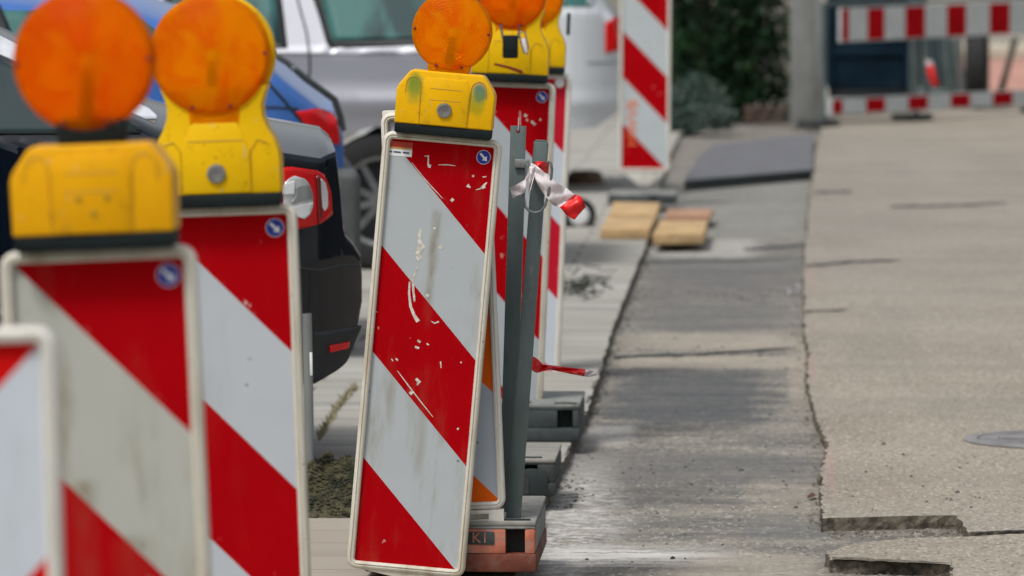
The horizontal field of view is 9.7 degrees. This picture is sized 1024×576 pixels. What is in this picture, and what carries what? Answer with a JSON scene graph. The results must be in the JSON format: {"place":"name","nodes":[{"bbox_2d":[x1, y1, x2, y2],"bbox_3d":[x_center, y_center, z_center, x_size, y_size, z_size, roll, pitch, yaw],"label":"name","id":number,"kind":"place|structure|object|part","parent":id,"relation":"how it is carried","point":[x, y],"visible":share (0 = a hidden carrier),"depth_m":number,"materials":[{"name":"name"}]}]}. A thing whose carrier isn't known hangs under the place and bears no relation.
{"place":"outdoors","nodes":[
{"label":"outdoors","id":0,"kind":"place"},
{"bbox_2d":[314,380,358,439],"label":"dry grass","id":1,"kind":"structure","parent":0,"point":[322,431],"depth_m":18.51,"materials":[{"name":"beige plant"}]},
{"bbox_2d":[309,112,704,575],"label":"pavement","id":2,"kind":"structure","parent":0,"point":[589,327],"depth_m":22.67,"materials":[{"name":"concrete"}]},
{"bbox_2d":[0,326,64,575],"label":"traffic beacon","id":3,"kind":"object","parent":2,"relation":"on","point":[31,528],"visible":1,"depth_m":6.94,"materials":[{"name":"plastic"}]},
{"bbox_2d":[0,244,211,575],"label":"traffic beacon","id":4,"kind":"object","parent":2,"relation":"on","point":[122,325],"visible":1,"depth_m":8.45,"materials":[{"name":"plastic"}]},
{"bbox_2d":[10,0,179,252],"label":"warning lamp","id":5,"kind":"object","parent":4,"relation":"on","point":[84,74],"visible":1,"depth_m":8.39,"materials":[{"name":"yellow plastic"}]},
{"bbox_2d":[0,0,360,257],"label":"parked car","id":6,"kind":"object","parent":2,"relation":"on","point":[295,94],"visible":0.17,"depth_m":20.74,"materials":[{"name":"blue paint"}]},
{"bbox_3d":[-1.532,-0.884,20.709,0.744,0.142,0.108,0,4,-5],"label":"side window","id":7,"kind":"part","parent":6,"relation":"part of","materials":[{"name":"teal glass"}]},
{"bbox_2d":[0,27,361,383],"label":"parked car","id":8,"kind":"object","parent":2,"relation":"on","point":[330,269],"visible":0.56,"depth_m":16.01,"materials":[{"name":"black paint"}]},
{"bbox_3d":[-1.203,-0.521,15.919,0.462,0.229,0.112,0,4,-3],"label":"side window","id":9,"kind":"part","parent":8,"relation":"part of","materials":[{"name":"grey glass"}]},
{"bbox_2d":[177,203,310,575],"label":"traffic beacon","id":10,"kind":"object","parent":2,"relation":"on","point":[251,332],"visible":0.67,"depth_m":10.79,"materials":[{"name":"plastic"}]},
{"bbox_2d":[152,0,283,207],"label":"warning lamp","id":11,"kind":"object","parent":10,"relation":"on","point":[218,141],"visible":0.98,"depth_m":10.73,"materials":[{"name":"yellow plastic"}]},
{"bbox_2d":[302,313,314,463],"bbox_3d":[-0.527,0.307,15.672,0.026,0.482,0.026,-1,4,3],"label":"stub post","id":12,"kind":"object","parent":2,"relation":"on","point":[307,364],"visible":0.77,"depth_m":15.66,"materials":[{"name":"metal"}]},
{"bbox_2d":[163,0,479,267],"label":"parked car","id":13,"kind":"object","parent":2,"relation":"on","point":[360,60],"visible":0.24,"depth_m":25.93,"materials":[{"name":"silver metal"}]},
{"bbox_3d":[-1.235,-1.185,25.997,0.487,0.292,0.137,0,4,3],"label":"window glass","id":14,"kind":"part","parent":13,"relation":"part of","materials":[{"name":"glass"}]},
{"bbox_3d":[-1.231,-1.171,25.993,0.542,0.320,0.156,0,4,3],"label":"side window","id":15,"kind":"part","parent":13,"relation":"part of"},
{"bbox_3d":[-0.504,-1.181,25.987,0.769,0.298,0.175,0,4,3],"label":"side window","id":16,"kind":"part","parent":13,"relation":"part of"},
{"bbox_3d":[-0.497,-1.196,25.974,0.707,0.266,0.134,0,4,3],"label":"window glass","id":17,"kind":"part","parent":13,"relation":"part of","materials":[{"name":"glass"}]},
{"bbox_2d":[307,450,354,517],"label":"mossy bank","id":18,"kind":"structure","parent":2,"relation":"on","point":[330,478],"depth_m":15.57,"materials":[{"name":"green plant"}]},
{"bbox_2d":[347,131,501,575],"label":"traffic beacon","id":19,"kind":"object","parent":2,"relation":"on","point":[424,349],"visible":1,"depth_m":13.96,"materials":[{"name":"plastic"}]},
{"bbox_2d":[394,0,496,139],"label":"warning lamp","id":20,"kind":"object","parent":19,"relation":"on","point":[447,93],"visible":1,"depth_m":13.88,"materials":[{"name":"yellow plastic"}]},
{"bbox_2d":[365,496,546,571],"bbox_3d":[-0.129,0.579,14.341,0.400,0.122,0.626,0,4,3],"label":"base plate","id":21,"kind":"object","parent":2,"relation":"on","point":[512,544],"visible":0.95,"depth_m":14.03,"materials":[{"name":"orange paint"}]},
{"bbox_2d":[381,110,505,520],"bbox_3d":[-0.157,0.075,14.050,0.250,0.984,0.067,-2,3,3],"label":"traffic beacon","id":22,"kind":"object","parent":21,"relation":"on","point":[488,498],"visible":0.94,"depth_m":14.04,"materials":[{"name":"plastic"}]},
{"bbox_2d":[501,117,529,511],"bbox_3d":[0.007,0.078,14.233,0.049,0.960,0.043,2,3,2],"label":"steel post","id":23,"kind":"object","parent":21,"relation":"on","point":[518,161],"visible":0.66,"depth_m":14.22,"materials":[{"name":"grey metal"}]},
{"bbox_2d":[532,357,596,376],"bbox_3d":[0.096,0.174,14.447,0.161,0.054,0.338,-1,4,-9],"label":"barrier tape","id":24,"kind":"object","parent":23,"relation":"attached to","point":[538,366],"visible":0.75,"depth_m":14.30,"materials":[{"name":"red plastic"}]},
{"bbox_2d":[506,140,548,517],"bbox_3d":[0.035,0.103,14.085,0.034,0.899,0.030,4,5,2],"label":"steel post","id":25,"kind":"object","parent":21,"relation":"on","point":[525,354],"visible":1,"depth_m":14.07,"materials":[{"name":"grey metal"}]},
{"bbox_2d":[522,160,552,213],"bbox_3d":[0.060,-0.233,14.005,0.072,0.123,0.045,0,4,3],"label":"wire loop","id":26,"kind":"object","parent":25,"relation":"hanging from","point":[546,199],"visible":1,"depth_m":13.99,"materials":[{"name":"metal"}]},
{"bbox_2d":[510,161,584,219],"bbox_3d":[0.079,-0.226,14.004,0.167,0.134,0.089,-1,4,-19],"label":"barrier tape","id":27,"kind":"object","parent":25,"relation":"attached to","point":[569,203],"visible":1,"depth_m":13.99,"materials":[{"name":"plastic"}]},
{"bbox_2d":[356,0,618,134],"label":"parked car","id":28,"kind":"object","parent":2,"relation":"on","point":[592,56],"visible":0.22,"depth_m":32.84,"materials":[{"name":"white paint"}]},
{"bbox_3d":[0.146,-1.598,32.831,0.644,0.164,0.163,-1,4,-10],"label":"side window","id":29,"kind":"part","parent":28,"relation":"part of","materials":[{"name":"teal glass"}]},
{"bbox_2d":[523,444,561,495],"bbox_3d":[-0.073,0.483,16.160,0.400,0.102,0.470,0,4,3],"label":"base plate","id":30,"kind":"object","parent":2,"relation":"on","point":[543,473],"visible":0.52,"depth_m":15.93,"materials":[{"name":"black plastic"}]},
{"bbox_2d":[501,391,585,441],"bbox_3d":[0.009,0.375,17.831,0.400,0.112,0.506,0,4,3],"label":"base plate","id":31,"kind":"object","parent":2,"relation":"on","point":[557,416],"visible":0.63,"depth_m":17.58,"materials":[{"name":"plastic"}]},
{"bbox_2d":[490,81,555,398],"bbox_3d":[-0.030,-0.075,17.768,0.275,1.066,0.030,3,4,2],"label":"traffic beacon","id":32,"kind":"object","parent":31,"relation":"on","point":[531,106],"visible":0.37,"depth_m":17.75,"materials":[{"name":"plastic"}]},
{"bbox_2d":[471,0,549,82],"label":"warning lamp","id":33,"kind":"object","parent":32,"relation":"on","point":[493,64],"visible":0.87,"depth_m":17.69,"materials":[{"name":"yellow plastic"}]},
{"bbox_2d":[500,24,520,57],"bbox_3d":[-0.006,-0.718,17.596,0.061,0.098,0.028,0,4,3],"label":"padlock","id":34,"kind":"object","parent":33,"relation":"hanging from","point":[510,46],"visible":1,"depth_m":17.59,"materials":[{"name":"black"}]},
{"bbox_2d":[519,31,528,54],"bbox_3d":[0.035,-0.713,17.580,0.031,0.069,0.005,0,4,3],"label":"metal clip","id":35,"kind":"object","parent":34,"relation":"hanging from","point":[523,42],"visible":1,"depth_m":17.58,"materials":[{"name":"metal"}]},
{"bbox_2d":[566,198,595,226],"bbox_3d":[0.323,-0.354,29.499,0.176,0.176,0.058,-1,4,-17],"label":"wheel","id":36,"kind":"object","parent":2,"relation":"on","point":[586,217],"visible":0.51,"depth_m":29.48,"materials":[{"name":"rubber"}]},
{"bbox_2d":[568,170,604,184],"bbox_3d":[0.410,-0.628,34.102,0.235,0.079,0.262,0,4,3],"label":"soil heap","id":37,"kind":"object","parent":2,"relation":"on","point":[585,177],"visible":0.96,"depth_m":34.01,"materials":[{"name":"brown soil"}]},
{"bbox_2d":[563,264,616,300],"bbox_3d":[0.283,-0.028,24.783,0.272,0.047,1.872,0,4,3],"label":"twig clump","id":38,"kind":"object","parent":2,"relation":"on","point":[580,285],"visible":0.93,"depth_m":24.56,"materials":[{"name":"grey plant"}]},
{"bbox_2d":[601,217,654,238],"bbox_3d":[0.556,-0.287,28.890,0.237,0.050,1.079,0,4,3],"label":"paving brick","id":39,"kind":"object","parent":2,"relation":"on","point":[627,227],"visible":1,"depth_m":28.45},
{"bbox_2d":[609,201,659,223],"bbox_3d":[0.615,-0.380,30.364,0.246,0.050,1.233,0,4,3],"label":"paving brick","id":40,"kind":"object","parent":2,"relation":"on","point":[635,209],"visible":0.85,"depth_m":30.15,"materials":[{"name":"beige brick"}]},
{"bbox_2d":[607,190,677,204],"bbox_3d":[0.689,-0.480,31.852,0.360,0.058,0.506,0,4,3],"label":"base plate","id":41,"kind":"object","parent":2,"relation":"on","point":[665,197],"visible":0.99,"depth_m":31.61,"materials":[{"name":"plastic"}]},
{"bbox_2d":[619,0,670,185],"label":"traffic beacon","id":42,"kind":"object","parent":2,"relation":"on","point":[644,82],"visible":1,"depth_m":32.27,"materials":[{"name":"plastic"}]},
{"bbox_2d":[607,0,789,96],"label":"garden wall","id":43,"kind":"structure","parent":2,"relation":"on","point":[615,4],"depth_m":46.44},
{"bbox_2d":[670,70,739,133],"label":"shrub","id":44,"kind":"object","parent":2,"relation":"on","point":[697,105],"visible":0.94,"depth_m":42.05,"materials":[{"name":"green plant"}]},
{"bbox_2d":[555,271,814,563],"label":"gravel","id":45,"kind":"structure","parent":0,"point":[676,411],"depth_m":17.71,"materials":[{"name":"grey gravel"}]},
{"bbox_2d":[522,117,961,575],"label":"trench floor","id":46,"kind":"structure","parent":0,"point":[595,530],"depth_m":18.75,"materials":[{"name":"grey concrete"}]},
{"bbox_2d":[544,74,571,370],"bbox_3d":[0.043,-0.190,20.268,0.275,1.066,0.030,2,4,2],"label":"traffic beacon","id":47,"kind":"object","parent":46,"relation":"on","point":[562,83],"visible":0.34,"depth_m":20.26,"materials":[{"name":"plastic"}]},
{"bbox_2d":[541,0,570,73],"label":"warning lamp","id":48,"kind":"object","parent":47,"relation":"on","point":[553,35],"visible":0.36,"depth_m":20.19,"materials":[{"name":"yellow plastic"}]},
{"bbox_2d":[586,246,655,424],"bbox_3d":[0.452,0.109,23.481,0.065,0.012,9.826,0,4,2],"label":"rubble","id":49,"kind":"object","parent":46,"relation":"on","point":[595,413],"visible":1,"depth_m":21.06,"materials":[{"name":"grey gravel"}]},
{"bbox_2d":[653,220,707,244],"bbox_3d":[0.797,-0.263,28.514,0.241,0.050,1.252,0,4,3],"label":"paving brick","id":50,"kind":"object","parent":46,"relation":"on","point":[667,232],"visible":1,"depth_m":28.03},
{"bbox_2d":[665,209,713,220],"bbox_3d":[0.888,-0.366,30.300,0.236,0.030,0.650,0,4,3],"label":"paving brick","id":51,"kind":"object","parent":46,"relation":"on","point":[688,214],"visible":0.89,"depth_m":30.06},
{"bbox_2d":[613,347,795,356],"bbox_3d":[0.714,0.231,21.558,0.837,0.001,0.155,-2,4,-32],"label":"trench joint","id":52,"kind":"object","parent":46,"relation":"on","point":[670,354],"visible":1,"depth_m":21.52,"materials":[{"name":"concrete"}]},
{"bbox_2d":[658,258,792,261],"bbox_3d":[0.954,-0.125,27.221,0.795,0.001,0.095,-1,4,-22],"label":"trench joint","id":53,"kind":"object","parent":46,"relation":"on","point":[715,260],"visible":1,"depth_m":27.20,"materials":[{"name":"asphalt"}]},
{"bbox_2d":[671,0,783,123],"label":"conifer","id":54,"kind":"object","parent":46,"relation":"on","point":[697,23],"visible":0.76,"depth_m":44.43,"materials":[{"name":"green plant"}]},
{"bbox_2d":[683,0,789,120],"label":"conifer","id":55,"kind":"object","parent":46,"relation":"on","point":[772,38],"visible":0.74,"depth_m":44.61,"materials":[{"name":"green plant"}]},
{"bbox_2d":[684,134,812,190],"bbox_3d":[1.503,-0.788,37.441,0.762,0.070,7.076,0,4,3],"label":"asphalt patch","id":56,"kind":"object","parent":46,"relation":"on","point":[760,162],"visible":0.94,"depth_m":36.06,"materials":[{"name":"grey asphalt"}]},
{"bbox_2d":[744,106,789,121],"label":"brick border","id":57,"kind":"object","parent":46,"relation":"on","point":[751,113],"visible":0.65,"depth_m":43.88,"materials":[{"name":"brown brick"}]},
{"bbox_2d":[744,244,803,249],"bbox_3d":[1.227,-0.191,28.276,0.095,0.001,0.560,3,4,36],"label":"trench joint","id":58,"kind":"object","parent":46,"relation":"on","point":[773,247],"visible":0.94,"depth_m":28.24,"materials":[{"name":"asphalt"}]},
{"bbox_2d":[787,283,801,293],"bbox_3d":[1.164,0.001,24.892,0.067,0.047,0.512,0,4,0],"label":"plastic scrap","id":59,"kind":"object","parent":46,"relation":"on","point":[797,286],"visible":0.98,"depth_m":24.84,"materials":[{"name":"grey plastic"}]},
{"bbox_2d":[790,0,821,124],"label":"gate pillar","id":60,"kind":"structure","parent":46,"relation":"on","point":[804,59],"depth_m":43.37,"materials":[{"name":"concrete"}]},
{"bbox_2d":[807,492,815,497],"bbox_3d":[0.802,0.557,16.235,0.024,0.015,0.048,-1,4,-12],"label":"dry leaf","id":61,"kind":"object","parent":46,"relation":"on","point":[811,495],"visible":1,"depth_m":16.24,"materials":[{"name":"brown plant"}]},
{"bbox_2d":[782,281,959,575],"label":"rubble","id":62,"kind":"object","parent":46,"relation":"on","point":[921,531],"visible":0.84,"depth_m":15.38,"materials":[{"name":"concrete"}]},
{"bbox_2d":[756,86,956,239],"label":"ground","id":63,"kind":"structure","parent":0,"point":[827,105],"depth_m":50.95,"materials":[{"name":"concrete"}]},
{"bbox_2d":[826,0,908,97],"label":"waste container","id":64,"kind":"object","parent":63,"relation":"on","point":[867,69],"visible":0.6,"depth_m":49.46,"materials":[{"name":"blue paint"}]},
{"bbox_2d":[801,105,1023,536],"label":"road","id":65,"kind":"structure","parent":0,"point":[915,354],"depth_m":22.89,"materials":[{"name":"concrete"}]},
{"bbox_2d":[806,309,847,311],"bbox_3d":[1.208,0.086,23.299,0.217,0.001,0.077,-2,4,-27],"label":"road crack","id":66,"kind":"object","parent":65,"relation":"on","point":[826,310],"visible":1,"depth_m":23.29,"materials":[{"name":"concrete"}]},
{"bbox_2d":[814,190,849,192],"bbox_3d":[1.759,-0.527,33.070,0.217,0.001,0.305,0,4,3],"label":"road crack","id":67,"kind":"object","parent":65,"relation":"on","point":[831,191],"visible":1,"depth_m":33.07,"materials":[{"name":"concrete"}]},
{"bbox_2d":[806,259,900,265],"bbox_3d":[1.451,-0.112,26.450,0.150,0.001,0.686,3,5,43],"label":"road crack","id":68,"kind":"object","parent":65,"relation":"on","point":[852,261],"visible":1,"depth_m":26.52,"materials":[{"name":"concrete"}]},
{"bbox_2d":[797,0,1023,126],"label":"barrier fence","id":69,"kind":"object","parent":65,"relation":"on","point":[916,21],"visible":1,"depth_m":44.14,"materials":[{"name":"metal"}]},
{"bbox_2d":[926,60,937,85],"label":"barrier tape","id":70,"kind":"object","parent":69,"relation":"hanging from","point":[931,73],"visible":1,"depth_m":46.59,"materials":[{"name":"red plastic"}]},
{"bbox_2d":[909,3,927,94],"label":"fence panel","id":71,"kind":"object","parent":65,"relation":"on","point":[922,84],"visible":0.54,"depth_m":48.00,"materials":[{"name":"metal"}]},
{"bbox_2d":[838,433,1007,510],"bbox_3d":[1.143,0.500,16.712,0.497,0.008,2.285,0,4,3],"label":"road grit","id":72,"kind":"object","parent":65,"relation":"on","point":[950,499],"visible":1,"depth_m":16.24,"materials":[{"name":"grey gravel"}]},
{"bbox_2d":[922,37,952,93],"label":"fence panel","id":73,"kind":"object","parent":65,"relation":"on","point":[932,50],"visible":0.58,"depth_m":47.60,"materials":[{"name":"metal"}]},
{"bbox_2d":[891,202,1004,206],"bbox_3d":[2.317,-0.435,31.596,0.832,0.001,0.221,-2,4,-31],"label":"road crack","id":74,"kind":"object","parent":65,"relation":"on","point":[943,205],"visible":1,"depth_m":31.52,"materials":[{"name":"concrete"}]},
{"bbox_2d":[941,37,964,92],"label":"fence panel","id":75,"kind":"object","parent":65,"relation":"on","point":[954,61],"visible":0.79,"depth_m":47.20,"materials":[{"name":"metal"}]},
{"bbox_2d":[963,430,1023,447],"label":"manhole cover","id":76,"kind":"object","parent":65,"relation":"on","point":[1012,438],"visible":1,"depth_m":17.64,"materials":[{"name":"metal"}]},
{"bbox_2d":[998,37,1017,90],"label":"timber stake","id":77,"kind":"object","parent":65,"relation":"on","point":[1008,64],"visible":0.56,"depth_m":47.12,"materials":[{"name":"brown wood"}]},
{"bbox_2d":[822,0,1023,43],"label":"side road","id":78,"kind":"structure","parent":0,"point":[1001,39],"depth_m":72.76,"materials":[{"name":"grey asphalt"}]},
{"bbox_2d":[956,44,1023,59],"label":"kerb","id":79,"kind":"structure","parent":78,"relation":"on","point":[998,51],"depth_m":61.81,"materials":[{"name":"beige concrete"}]},
{"bbox_2d":[824,533,1023,575],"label":"road","id":80,"kind":"structure","parent":0,"point":[995,555],"depth_m":14.53,"materials":[{"name":"concrete"}]},
{"bbox_2d":[832,557,945,562],"bbox_3d":[0.896,0.649,14.396,0.310,0.001,0.076,2,4,26],"label":"road crack","id":81,"kind":"object","parent":80,"relation":"on","point":[871,559],"visible":1,"depth_m":14.42,"materials":[{"name":"concrete"}]},
{"bbox_2d":[969,530,1023,532],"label":"road crack","id":82,"kind":"object","parent":80,"relation":"on","point":[996,530],"visible":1,"depth_m":15.03,"materials":[{"name":"concrete"}]},
{"bbox_2d":[965,35,988,108],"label":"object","id":83,"kind":"object","parent":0,"point":[976,63],"visible":0.75,"depth_m":46.51,"materials":[{"name":"rubber"}]},
{"bbox_2d":[958,60,1023,90],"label":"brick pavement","id":84,"kind":"structure","parent":0,"point":[1015,80],"depth_m":56.27,"materials":[{"name":"pink brick"}]}
]}

